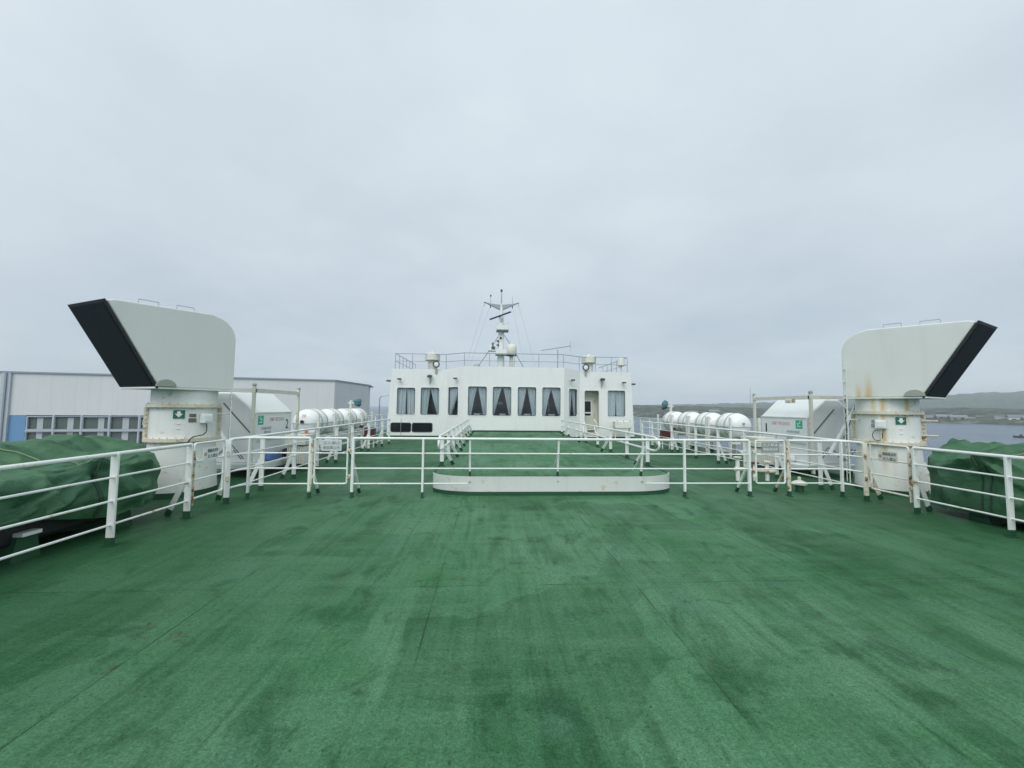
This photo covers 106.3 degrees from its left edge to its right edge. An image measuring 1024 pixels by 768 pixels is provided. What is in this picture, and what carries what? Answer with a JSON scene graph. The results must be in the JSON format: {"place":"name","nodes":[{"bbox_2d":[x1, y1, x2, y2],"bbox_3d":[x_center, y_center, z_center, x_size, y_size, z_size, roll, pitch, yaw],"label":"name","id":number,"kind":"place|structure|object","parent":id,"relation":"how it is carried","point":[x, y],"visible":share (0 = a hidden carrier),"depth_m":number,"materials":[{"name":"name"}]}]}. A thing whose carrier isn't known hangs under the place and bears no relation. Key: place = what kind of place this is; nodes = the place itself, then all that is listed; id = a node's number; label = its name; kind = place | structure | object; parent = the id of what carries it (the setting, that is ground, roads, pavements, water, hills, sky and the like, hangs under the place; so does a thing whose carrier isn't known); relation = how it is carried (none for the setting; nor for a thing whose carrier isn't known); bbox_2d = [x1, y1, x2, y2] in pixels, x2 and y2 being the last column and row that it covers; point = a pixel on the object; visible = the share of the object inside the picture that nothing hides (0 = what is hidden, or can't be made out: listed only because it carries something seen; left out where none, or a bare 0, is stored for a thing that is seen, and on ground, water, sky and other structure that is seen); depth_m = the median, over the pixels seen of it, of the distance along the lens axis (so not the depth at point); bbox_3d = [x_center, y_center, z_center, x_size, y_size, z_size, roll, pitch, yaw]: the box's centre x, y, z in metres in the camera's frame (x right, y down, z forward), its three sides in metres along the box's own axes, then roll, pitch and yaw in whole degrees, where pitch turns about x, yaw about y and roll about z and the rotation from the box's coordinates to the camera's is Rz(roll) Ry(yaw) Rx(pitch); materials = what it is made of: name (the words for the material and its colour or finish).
{"place":"outdoors","nodes":[
{"label":"outdoors","id":0,"kind":"place"},
{"bbox_2d":[378,395,389,430],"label":"street lamp","id":1,"kind":"object","parent":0,"point":[379,411],"visible":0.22,"depth_m":54.66,"materials":[{"name":"grey metal"}]},
{"bbox_2d":[0,0,1023,405],"label":"sky","id":2,"kind":"structure","parent":0,"point":[714,197],"materials":[{"name":"grey"}]},
{"bbox_2d":[582,419,596,437],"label":"boarding steps","id":3,"kind":"structure","parent":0,"point":[583,429],"depth_m":20.96,"materials":[{"name":"white paint"}]},
{"bbox_2d":[369,406,1023,472],"bbox_3d":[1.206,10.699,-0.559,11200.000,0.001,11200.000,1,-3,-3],"label":"sea","id":4,"kind":"structure","parent":0,"point":[973,433],"depth_m":193.90,"materials":[{"name":"blue liquid"}]},
{"bbox_2d":[733,456,775,480],"bbox_3d":[5.791,2.025,9.196,0.974,0.570,0.188,1,-3,-3],"label":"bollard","id":5,"kind":"object","parent":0,"point":[737,465],"visible":0.85,"depth_m":9.15,"materials":[{"name":"metal"}]},
{"bbox_2d":[633,405,1023,424],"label":"headland","id":6,"kind":"structure","parent":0,"point":[983,415],"depth_m":445.04,"materials":[{"name":"green plant"}]},
{"bbox_2d":[707,410,719,413],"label":"shore house","id":7,"kind":"structure","parent":6,"relation":"on","point":[717,411],"depth_m":474.07,"materials":[{"name":"grey metal"}]},
{"bbox_2d":[934,414,949,418],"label":"shore house","id":8,"kind":"structure","parent":6,"relation":"on","point":[938,416],"depth_m":368.37,"materials":[{"name":"grey metal"}]},
{"bbox_2d":[947,415,967,419],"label":"shore house","id":9,"kind":"structure","parent":6,"relation":"on","point":[953,417],"depth_m":355.97,"materials":[{"name":"grey metal"}]},
{"bbox_2d":[993,416,1004,418],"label":"shore house","id":10,"kind":"structure","parent":6,"relation":"on","point":[998,417],"depth_m":335.96,"materials":[{"name":"stone"}]},
{"bbox_2d":[1005,415,1023,419],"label":"shore house","id":11,"kind":"structure","parent":6,"relation":"on","point":[1013,417],"depth_m":325.68,"materials":[{"name":"stone"}]},
{"bbox_2d":[657,391,1023,408],"bbox_3d":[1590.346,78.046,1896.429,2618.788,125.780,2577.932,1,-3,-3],"label":"hills","id":12,"kind":"structure","parent":0,"point":[1007,400],"depth_m":1333.24,"materials":[{"name":"green plant"}]},
{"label":"quay","id":13,"kind":"structure","parent":0,"visible":0},
{"bbox_2d":[0,371,372,445],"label":"terminal building","id":14,"kind":"structure","parent":13,"relation":"on","point":[37,405],"depth_m":34.87,"materials":[{"name":"metal"}]},
{"bbox_2d":[24,431,50,439],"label":"window","id":15,"kind":"structure","parent":14,"relation":"in","point":[31,431],"depth_m":33.74,"materials":[{"name":"metal"}]},
{"bbox_2d":[25,416,52,429],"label":"window","id":16,"kind":"structure","parent":14,"relation":"in","point":[27,417],"depth_m":33.69,"materials":[{"name":"metal"}]},
{"bbox_2d":[53,431,78,433],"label":"window","id":17,"kind":"structure","parent":14,"relation":"in","point":[53,431],"depth_m":34.20,"materials":[{"name":"metal"}]},
{"bbox_2d":[53,416,80,429],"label":"window","id":18,"kind":"structure","parent":14,"relation":"in","point":[54,416],"depth_m":34.19,"materials":[{"name":"metal"}]},
{"bbox_2d":[81,431,107,434],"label":"window","id":19,"kind":"structure","parent":14,"relation":"in","point":[81,431],"depth_m":34.72,"materials":[{"name":"metal"}]},
{"bbox_2d":[81,416,108,429],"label":"window","id":20,"kind":"structure","parent":14,"relation":"in","point":[82,428],"depth_m":34.71,"materials":[{"name":"metal"}]},
{"bbox_2d":[109,431,136,436],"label":"window","id":21,"kind":"structure","parent":14,"relation":"in","point":[109,431],"depth_m":35.21,"materials":[{"name":"metal"}]},
{"bbox_2d":[109,416,137,429],"bbox_3d":[-35.736,3.595,35.439,2.168,1.207,0.160,2,-4,-15],"label":"window","id":22,"kind":"structure","parent":14,"relation":"in","point":[110,416],"depth_m":35.26,"materials":[{"name":"metal"}]},
{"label":"hull","id":23,"kind":"structure","parent":0,"visible":0},
{"bbox_2d":[0,429,1023,767],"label":"deck","id":24,"kind":"structure","parent":23,"relation":"on","point":[408,627],"depth_m":2.92,"materials":[{"name":"green paint"}]},
{"bbox_2d":[0,434,160,564],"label":"covered equipment","id":25,"kind":"object","parent":24,"relation":"on","point":[15,510],"visible":0.84,"depth_m":4.61,"materials":[{"name":"green fabric"}]},
{"bbox_2d":[0,443,193,560],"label":"side railing","id":26,"kind":"object","parent":24,"relation":"on","point":[113,499],"visible":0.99,"depth_m":4.58,"materials":[{"name":"metal"}]},
{"bbox_2d":[68,298,235,499],"bbox_3d":[-6.428,0.287,7.005,1.276,3.523,2.082,-1,-4,22],"label":"deck ventilator","id":27,"kind":"object","parent":24,"relation":"on","point":[179,363],"visible":0.91,"depth_m":6.92,"materials":[{"name":"paint"}]},
{"bbox_2d":[216,392,296,476],"bbox_3d":[-6.677,1.244,10.146,1.530,1.980,2.733,1,-3,-3],"label":"evacuation chute box","id":28,"kind":"object","parent":24,"relation":"on","point":[272,413],"visible":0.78,"depth_m":9.19,"materials":[{"name":"plastic"}]},
{"bbox_2d":[221,383,300,476],"bbox_3d":[-6.749,1.115,9.835,1.448,2.200,2.302,1,-3,-3],"label":"lifting frame","id":29,"kind":"object","parent":24,"relation":"on","point":[254,390],"visible":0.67,"depth_m":8.92,"materials":[{"name":"beige paint"}]},
{"bbox_2d":[230,436,319,498],"bbox_3d":[-4.309,1.527,7.063,1.382,1.121,0.483,2,-4,-18],"label":"corner railing","id":30,"kind":"object","parent":24,"relation":"on","point":[248,468],"visible":0.98,"depth_m":7.03,"materials":[{"name":"metal"}]},
{"bbox_2d":[309,437,351,486],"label":"railing gate","id":31,"kind":"structure","parent":30,"relation":"attached to","point":[331,445],"depth_m":7.09,"materials":[{"name":"metal"}]},
{"bbox_2d":[284,429,315,471],"bbox_3d":[-5.512,1.717,10.063,0.520,1.050,0.750,1,-3,-3],"label":"deck locker","id":32,"kind":"object","parent":24,"relation":"on","point":[301,459],"visible":0.6,"depth_m":9.76,"materials":[{"name":"white metal"}]},
{"bbox_2d":[215,419,389,503],"bbox_3d":[-5.334,1.808,11.899,0.401,1.129,10.720,1,-3,-3],"label":"walkway railing","id":33,"kind":"object","parent":24,"relation":"on","point":[261,462],"visible":0.83,"depth_m":8.65,"materials":[{"name":"metal"}]},
{"bbox_2d":[191,439,229,505],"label":"railing gate","id":34,"kind":"structure","parent":33,"relation":"attached to","point":[209,453],"depth_m":6.17,"materials":[{"name":"metal"}]},
{"bbox_2d":[317,413,335,454],"bbox_3d":[-6.553,1.665,12.494,1.055,1.420,1.340,1,-3,-3],"label":"raft cradle","id":35,"kind":"object","parent":24,"relation":"on","point":[318,422],"visible":0.25,"depth_m":12.98,"materials":[{"name":"white paint"}]},
{"bbox_2d":[292,409,328,433],"bbox_3d":[-6.547,1.255,12.498,0.917,0.902,1.268,1,-3,-3],"label":"raft canister","id":36,"kind":"object","parent":35,"relation":"on","point":[307,418],"visible":0.75,"depth_m":12.07,"materials":[{"name":"white plastic"}]},
{"bbox_2d":[320,412,350,447],"bbox_3d":[-6.634,1.748,13.889,1.055,1.420,1.340,1,-3,-3],"label":"raft cradle","id":37,"kind":"object","parent":24,"relation":"on","point":[339,432],"visible":0.32,"depth_m":14.48,"materials":[{"name":"white paint"}]},
{"bbox_2d":[322,408,343,433],"bbox_3d":[-6.630,1.338,13.913,0.917,0.902,1.227,1,-3,-3],"label":"raft canister","id":38,"kind":"object","parent":37,"relation":"on","point":[329,413],"visible":0.43,"depth_m":13.59,"materials":[{"name":"white plastic"}]},
{"bbox_2d":[323,412,362,445],"bbox_3d":[-6.715,1.830,15.284,1.055,1.420,1.340,1,-3,-3],"label":"raft cradle","id":39,"kind":"object","parent":24,"relation":"on","point":[361,414],"visible":0.33,"depth_m":15.73,"materials":[{"name":"white paint"}]},
{"bbox_2d":[337,408,357,430],"bbox_3d":[-6.711,1.420,15.309,0.917,0.902,1.227,1,-3,-3],"label":"raft canister","id":40,"kind":"object","parent":39,"relation":"on","point":[344,411],"visible":0.43,"depth_m":14.96,"materials":[{"name":"white plastic"}]},
{"bbox_2d":[348,398,361,408],"bbox_3d":[-8.074,1.760,19.669,0.692,2.051,0.418,1,-3,-3],"label":"searchlight","id":41,"kind":"object","parent":24,"relation":"on","point":[356,402],"visible":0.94,"depth_m":19.64,"materials":[{"name":"white paint"}]},
{"bbox_2d":[338,412,372,442],"bbox_3d":[-6.797,1.912,16.680,1.055,1.420,1.340,1,-3,-3],"label":"raft cradle","id":42,"kind":"object","parent":24,"relation":"on","point":[357,429],"visible":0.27,"depth_m":17.26,"materials":[{"name":"white paint"}]},
{"bbox_2d":[351,408,368,428],"bbox_3d":[-6.793,1.502,16.704,0.917,0.902,1.227,1,-3,-3],"label":"raft canister","id":43,"kind":"object","parent":42,"relation":"on","point":[357,411],"visible":0.35,"depth_m":16.37,"materials":[{"name":"white plastic"}]},
{"bbox_2d":[359,424,375,447],"bbox_3d":[-5.830,2.087,15.493,0.602,0.950,0.283,1,-3,-3],"label":"hose box","id":44,"kind":"object","parent":24,"relation":"on","point":[372,431],"visible":0.48,"depth_m":15.42,"materials":[{"name":"white paint"}]},
{"bbox_2d":[365,428,372,436],"bbox_3d":[-5.720,1.955,15.370,0.330,0.350,0.010,1,-3,-3],"label":"door","id":45,"kind":"structure","parent":44,"relation":"in","point":[371,430],"depth_m":15.37,"materials":[{"name":"metal"}]},
{"bbox_2d":[358,414,387,436],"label":"railing","id":46,"kind":"object","parent":24,"relation":"on","point":[375,422],"visible":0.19,"depth_m":23.55,"materials":[{"name":"metal"}]},
{"bbox_2d":[386,366,635,437],"bbox_3d":[-0.113,1.228,24.643,14.160,3.870,7.725,1,-3,-3],"label":"wheelhouse","id":47,"kind":"object","parent":24,"relation":"on","point":[427,403],"visible":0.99,"depth_m":21.25,"materials":[{"name":"paint"}]},
{"bbox_2d":[390,422,410,431],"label":"low window","id":48,"kind":"structure","parent":47,"relation":"in","point":[394,427],"depth_m":21.18,"materials":[{"name":"black glass"}]},
{"bbox_2d":[396,387,415,414],"bbox_3d":[-5.883,0.956,21.387,1.090,1.585,0.253,1,-3,-3],"label":"window","id":49,"kind":"structure","parent":47,"relation":"in","point":[401,392],"depth_m":21.42,"materials":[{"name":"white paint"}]},
{"bbox_2d":[412,423,432,431],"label":"low window","id":50,"kind":"structure","parent":47,"relation":"in","point":[416,427],"depth_m":21.24,"materials":[{"name":"black glass"}]},
{"bbox_2d":[419,387,439,415],"bbox_3d":[-4.575,0.965,21.461,1.110,1.606,0.249,1,-3,-3],"label":"window","id":51,"kind":"structure","parent":47,"relation":"in","point":[424,391],"depth_m":21.49,"materials":[{"name":"grey fabric"}]},
{"bbox_2d":[425,351,439,368],"bbox_3d":[-4.554,-1.261,21.984,0.860,1.270,0.860,1,-3,-3],"label":"roof fan","id":52,"kind":"object","parent":47,"relation":"on","point":[432,356],"visible":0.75,"depth_m":21.69},
{"bbox_2d":[433,361,439,372],"bbox_3d":[-4.228,-0.942,21.463,0.400,0.701,0.200,1,-3,-3],"label":"searchlight","id":53,"kind":"object","parent":47,"relation":"attached to","point":[436,364],"visible":1,"depth_m":21.38,"materials":[{"name":"grey metal"}]},
{"bbox_2d":[447,386,458,415],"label":"window","id":54,"kind":"structure","parent":47,"relation":"in","point":[454,390],"depth_m":21.26,"materials":[{"name":"grey fabric"}]},
{"bbox_2d":[467,385,487,415],"bbox_3d":[-1.877,0.925,20.819,1.100,1.666,0.251,1,-3,-3],"label":"window","id":55,"kind":"structure","parent":47,"relation":"in","point":[471,390],"depth_m":20.85,"materials":[{"name":"grey fabric"}]},
{"bbox_2d":[466,289,534,366],"bbox_3d":[-0.710,-3.175,24.596,4.516,5.640,2.505,1,-3,-3],"label":"radar mast","id":56,"kind":"object","parent":47,"relation":"on","point":[501,329],"visible":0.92,"depth_m":24.04,"materials":[{"name":"white metal"}]},
{"bbox_2d":[492,386,511,416],"bbox_3d":[-0.550,0.943,20.895,1.100,1.666,0.250,1,-3,-3],"label":"window","id":57,"kind":"structure","parent":47,"relation":"in","point":[496,390],"depth_m":20.94,"materials":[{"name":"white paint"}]},
{"bbox_2d":[395,352,627,371],"bbox_3d":[-0.067,-0.968,24.360,13.275,1.060,6.582,1,-3,-3],"label":"roof railing","id":58,"kind":"object","parent":47,"relation":"on","point":[514,361],"visible":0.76,"depth_m":21.59,"materials":[{"name":"white metal"}]},
{"bbox_2d":[506,344,516,366],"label":"satellite dome","id":59,"kind":"structure","parent":47,"relation":"on","point":[511,348],"depth_m":23.98,"materials":[{"name":"paint"}]},
{"bbox_2d":[517,386,536,416],"bbox_3d":[0.803,0.962,20.972,1.100,1.666,0.249,1,-3,-3],"label":"window","id":60,"kind":"structure","parent":47,"relation":"in","point":[521,390],"depth_m":21.01,"materials":[{"name":"grey fabric"}]},
{"bbox_2d":[541,386,560,416],"bbox_3d":[2.141,0.981,21.050,1.100,1.666,0.250,1,-3,-3],"label":"window","id":61,"kind":"structure","parent":47,"relation":"in","point":[545,391],"depth_m":21.08,"materials":[{"name":"grey fabric"}]},
{"bbox_2d":[541,342,570,367],"bbox_3d":[2.768,-1.468,24.384,2.111,2.280,0.306,-2,-4,36],"label":"tv antenna","id":62,"kind":"object","parent":47,"relation":"on","point":[557,352],"visible":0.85,"depth_m":24.31,"materials":[{"name":"grey metal"}]},
{"bbox_2d":[568,388,577,416],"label":"window","id":63,"kind":"structure","parent":47,"relation":"in","point":[571,391],"depth_m":21.67,"materials":[{"name":"grey fabric"}]},
{"bbox_2d":[582,364,589,375],"bbox_3d":[4.207,-0.805,21.947,0.400,0.662,0.200,1,-3,-3],"label":"searchlight","id":64,"kind":"object","parent":47,"relation":"attached to","point":[585,367],"visible":1,"depth_m":21.87,"materials":[{"name":"grey metal"}]},
{"bbox_2d":[581,354,595,371],"bbox_3d":[4.500,-1.135,22.505,0.860,1.270,0.860,1,-3,-3],"label":"roof fan","id":65,"kind":"object","parent":47,"relation":"on","point":[589,360],"visible":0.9,"depth_m":22.23},
{"bbox_2d":[585,397,594,433],"bbox_3d":[4.442,1.836,22.362,0.770,2.120,0.121,1,-3,-3],"label":"door","id":66,"kind":"structure","parent":47,"relation":"in","point":[589,401],"depth_m":22.38,"materials":[{"name":"beige paint"}]},
{"bbox_2d":[607,390,625,416],"bbox_3d":[5.967,1.126,22.067,1.110,1.575,0.249,1,-3,-3],"label":"window","id":67,"kind":"structure","parent":47,"relation":"in","point":[619,395],"depth_m":22.10,"materials":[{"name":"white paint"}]},
{"bbox_2d":[617,358,624,374],"bbox_3d":[6.274,-0.994,22.119,0.440,0.940,0.440,1,-3,-3],"label":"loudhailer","id":68,"kind":"object","parent":47,"relation":"on","point":[620,362],"visible":1,"depth_m":22.01,"materials":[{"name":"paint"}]},
{"bbox_2d":[433,431,668,495],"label":"raised platform","id":69,"kind":"structure","parent":24,"relation":"on","point":[516,482],"depth_m":8.02,"materials":[{"name":"paint"}]},
{"bbox_2d":[437,419,473,465],"bbox_3d":[-1.775,1.794,13.784,0.340,0.736,11.503,1,-3,-3],"label":"platform railing","id":70,"kind":"object","parent":69,"relation":"on","point":[464,431],"visible":0.84,"depth_m":10.36,"materials":[{"name":"metal"}]},
{"bbox_2d":[561,420,660,465],"bbox_3d":[2.770,1.854,13.997,0.340,0.736,11.406,1,-3,-3],"label":"platform railing","id":71,"kind":"object","parent":69,"relation":"on","point":[647,449],"visible":0.84,"depth_m":11.69,"materials":[{"name":"metal"}]},
{"bbox_2d":[349,437,753,497],"bbox_3d":[0.845,1.611,7.551,7.710,1.122,0.592,1,-3,-3],"label":"front railing","id":72,"kind":"object","parent":24,"relation":"on","point":[747,468],"visible":0.99,"depth_m":7.37,"materials":[{"name":"metal"}]},
{"bbox_2d":[613,420,631,437],"bbox_3d":[6.043,2.507,21.154,1.025,1.030,0.495,1,-3,-3],"label":"deck cabinet","id":73,"kind":"object","parent":24,"relation":"on","point":[617,424],"visible":0.97,"depth_m":20.98,"materials":[{"name":"white metal"}]},
{"bbox_2d":[634,417,683,437],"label":"railing","id":74,"kind":"object","parent":24,"relation":"on","point":[649,425],"visible":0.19,"depth_m":23.06,"materials":[{"name":"metal"}]},
{"bbox_2d":[661,400,673,411],"bbox_3d":[8.323,1.937,20.641,0.705,2.155,0.364,2,-4,-26],"label":"searchlight","id":75,"kind":"object","parent":24,"relation":"on","point":[664,405],"visible":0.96,"depth_m":20.55,"materials":[{"name":"white paint"}]},
{"bbox_2d":[660,426,675,448],"bbox_3d":[6.590,2.259,16.208,0.602,0.950,0.283,1,-3,-3],"label":"hose box","id":76,"kind":"object","parent":24,"relation":"on","point":[663,434],"visible":0.5,"depth_m":16.08,"materials":[{"name":"white paint"}]},
{"bbox_2d":[663,431,670,438],"bbox_3d":[6.498,2.125,16.073,0.330,0.350,0.010,1,-3,-3],"label":"door","id":77,"kind":"structure","parent":76,"relation":"in","point":[665,433],"depth_m":16.07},
{"bbox_2d":[657,414,693,447],"bbox_3d":[7.418,2.109,17.498,1.055,1.420,1.340,1,-3,-3],"label":"raft cradle","id":78,"kind":"object","parent":24,"relation":"on","point":[658,431],"visible":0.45,"depth_m":18.05,"materials":[{"name":"white paint"}]},
{"bbox_2d":[662,411,681,430],"bbox_3d":[7.423,1.700,17.522,0.917,0.902,1.227,1,-3,-3],"label":"raft canister","id":79,"kind":"object","parent":78,"relation":"on","point":[675,414],"visible":0.52,"depth_m":17.23,"materials":[{"name":"white plastic"}]},
{"bbox_2d":[671,415,711,450],"bbox_3d":[7.500,2.027,16.103,1.055,1.420,1.340,1,-3,-3],"label":"raft cradle","id":80,"kind":"object","parent":24,"relation":"on","point":[672,416],"visible":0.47,"depth_m":15.49,"materials":[{"name":"white paint"}]},
{"bbox_2d":[676,412,698,432],"bbox_3d":[7.504,1.618,16.127,0.917,0.902,1.227,1,-3,-3],"label":"raft canister","id":81,"kind":"object","parent":80,"relation":"on","point":[681,419],"visible":0.55,"depth_m":15.85,"materials":[{"name":"white plastic"}]},
{"bbox_2d":[687,416,733,455],"bbox_3d":[7.581,1.945,14.707,1.055,1.420,1.340,1,-3,-3],"label":"raft cradle","id":82,"kind":"object","parent":24,"relation":"on","point":[698,435],"visible":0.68,"depth_m":14.81,"materials":[{"name":"white paint"}]},
{"bbox_2d":[694,412,719,435],"bbox_3d":[7.585,1.536,14.732,0.917,0.902,1.227,1,-3,-3],"label":"raft canister","id":83,"kind":"object","parent":82,"relation":"on","point":[700,419],"visible":0.52,"depth_m":14.45,"materials":[{"name":"white plastic"}]},
{"bbox_2d":[707,417,760,460],"bbox_3d":[7.663,1.863,13.312,1.055,1.420,1.340,1,-3,-3],"label":"raft cradle","id":84,"kind":"object","parent":24,"relation":"on","point":[730,434],"visible":0.5,"depth_m":12.74,"materials":[{"name":"white paint"}]},
{"bbox_2d":[714,413,751,438],"bbox_3d":[7.668,1.453,13.323,0.917,0.902,1.253,1,-3,-3],"label":"raft canister","id":85,"kind":"object","parent":84,"relation":"on","point":[740,421],"visible":0.86,"depth_m":12.92,"materials":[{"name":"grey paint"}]},
{"bbox_2d":[740,436,773,467],"bbox_3d":[6.906,1.950,10.774,0.520,0.930,0.750,1,-3,-3],"label":"deck locker","id":86,"kind":"object","parent":24,"relation":"on","point":[760,458],"visible":0.56,"depth_m":10.46,"materials":[{"name":"white metal"}]},
{"bbox_2d":[641,421,883,500],"bbox_3d":[6.565,1.974,12.584,0.499,1.132,10.720,1,-3,-3],"label":"walkway railing","id":87,"kind":"object","parent":24,"relation":"on","point":[866,468],"visible":0.79,"depth_m":9.49,"materials":[{"name":"metal"}]},
{"bbox_2d":[864,443,913,502],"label":"railing gate","id":88,"kind":"structure","parent":87,"relation":"attached to","point":[888,456],"depth_m":6.80,"materials":[{"name":"metal"}]},
{"bbox_2d":[739,399,855,476],"bbox_3d":[8.067,1.449,10.995,1.530,1.980,2.733,1,-3,-3],"label":"evacuation chute box","id":89,"kind":"object","parent":24,"relation":"on","point":[780,417],"visible":0.69,"depth_m":10.01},
{"bbox_2d":[792,477,806,491],"bbox_3d":[5.992,2.086,8.004,0.270,0.310,0.270,1,-3,-3],"label":"mushroom vent","id":90,"kind":"object","parent":24,"relation":"on","point":[799,487],"visible":0.86,"depth_m":7.94,"materials":[{"name":"white metal"}]},
{"bbox_2d":[752,390,854,477],"bbox_3d":[8.166,1.322,10.693,1.470,2.200,2.302,1,-3,-3],"label":"lifting frame","id":91,"kind":"object","parent":24,"relation":"on","point":[810,397],"visible":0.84,"depth_m":9.71,"materials":[{"name":"beige paint"}]},
{"bbox_2d":[773,439,863,496],"bbox_3d":[6.062,1.671,7.660,1.382,1.121,0.483,0,-3,12],"label":"corner railing","id":92,"kind":"object","parent":24,"relation":"on","point":[841,469],"visible":1,"depth_m":7.61,"materials":[{"name":"metal"}]},
{"bbox_2d":[752,440,789,485],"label":"railing gate","id":93,"kind":"structure","parent":92,"relation":"attached to","point":[770,447],"depth_m":7.57,"materials":[{"name":"metal"}]},
{"bbox_2d":[842,319,997,496],"bbox_3d":[8.207,0.491,7.848,1.276,3.523,2.082,2,-4,-28],"label":"deck ventilator","id":94,"kind":"object","parent":24,"relation":"on","point":[891,376],"visible":0.91,"depth_m":7.77,"materials":[{"name":"paint"}]},
{"bbox_2d":[911,446,1023,537],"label":"side railing","id":95,"kind":"object","parent":24,"relation":"on","point":[918,488],"visible":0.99,"depth_m":5.62,"materials":[{"name":"metal"}]},
{"bbox_2d":[927,438,1023,523],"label":"covered equipment","id":96,"kind":"object","parent":24,"relation":"on","point":[980,483],"visible":0.77,"depth_m":5.97,"materials":[{"name":"green fabric"}]}
]}

